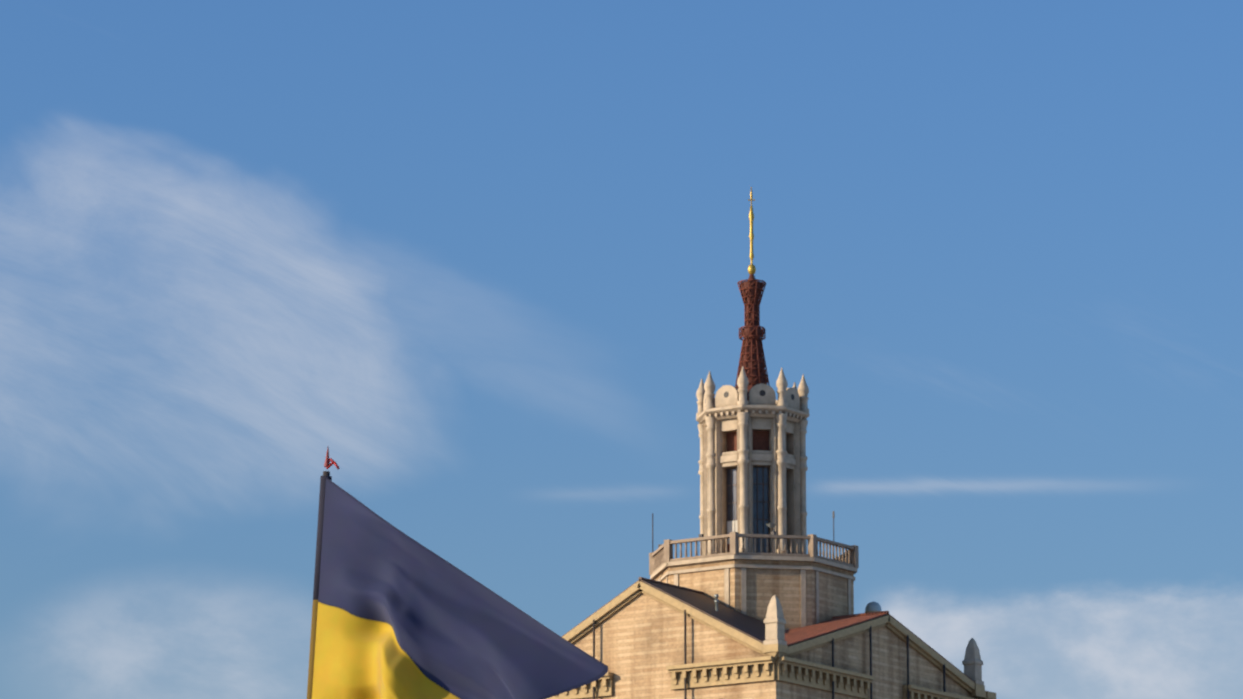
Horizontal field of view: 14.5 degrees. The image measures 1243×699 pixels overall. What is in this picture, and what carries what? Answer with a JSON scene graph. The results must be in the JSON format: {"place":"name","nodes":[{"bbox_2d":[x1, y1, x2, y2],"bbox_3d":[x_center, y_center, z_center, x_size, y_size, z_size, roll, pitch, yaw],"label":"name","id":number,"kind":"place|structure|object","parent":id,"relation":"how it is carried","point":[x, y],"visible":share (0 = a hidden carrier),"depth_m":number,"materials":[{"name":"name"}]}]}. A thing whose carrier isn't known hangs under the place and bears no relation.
{"place":"outdoors","nodes":[
{"label":"outdoors","id":0,"kind":"place"},
{"bbox_2d":[0,0,1242,698],"label":"sky","id":1,"kind":"structure","parent":0,"point":[489,258],"materials":[{"name":"blue"}]},
{"label":"ground","id":2,"kind":"structure","parent":0,"visible":0},
{"bbox_2d":[307,447,607,698],"bbox_3d":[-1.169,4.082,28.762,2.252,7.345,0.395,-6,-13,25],"label":"flag","id":3,"kind":"object","parent":2,"relation":"on","point":[397,613],"visible":1,"depth_m":29.40,"materials":[{"name":"fabric"}]},
{"bbox_2d":[547,187,995,698],"bbox_3d":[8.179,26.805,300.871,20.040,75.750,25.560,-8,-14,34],"label":"building","id":4,"kind":"structure","parent":2,"relation":"on","point":[754,600],"depth_m":297.88,"materials":[{"name":"stone"}]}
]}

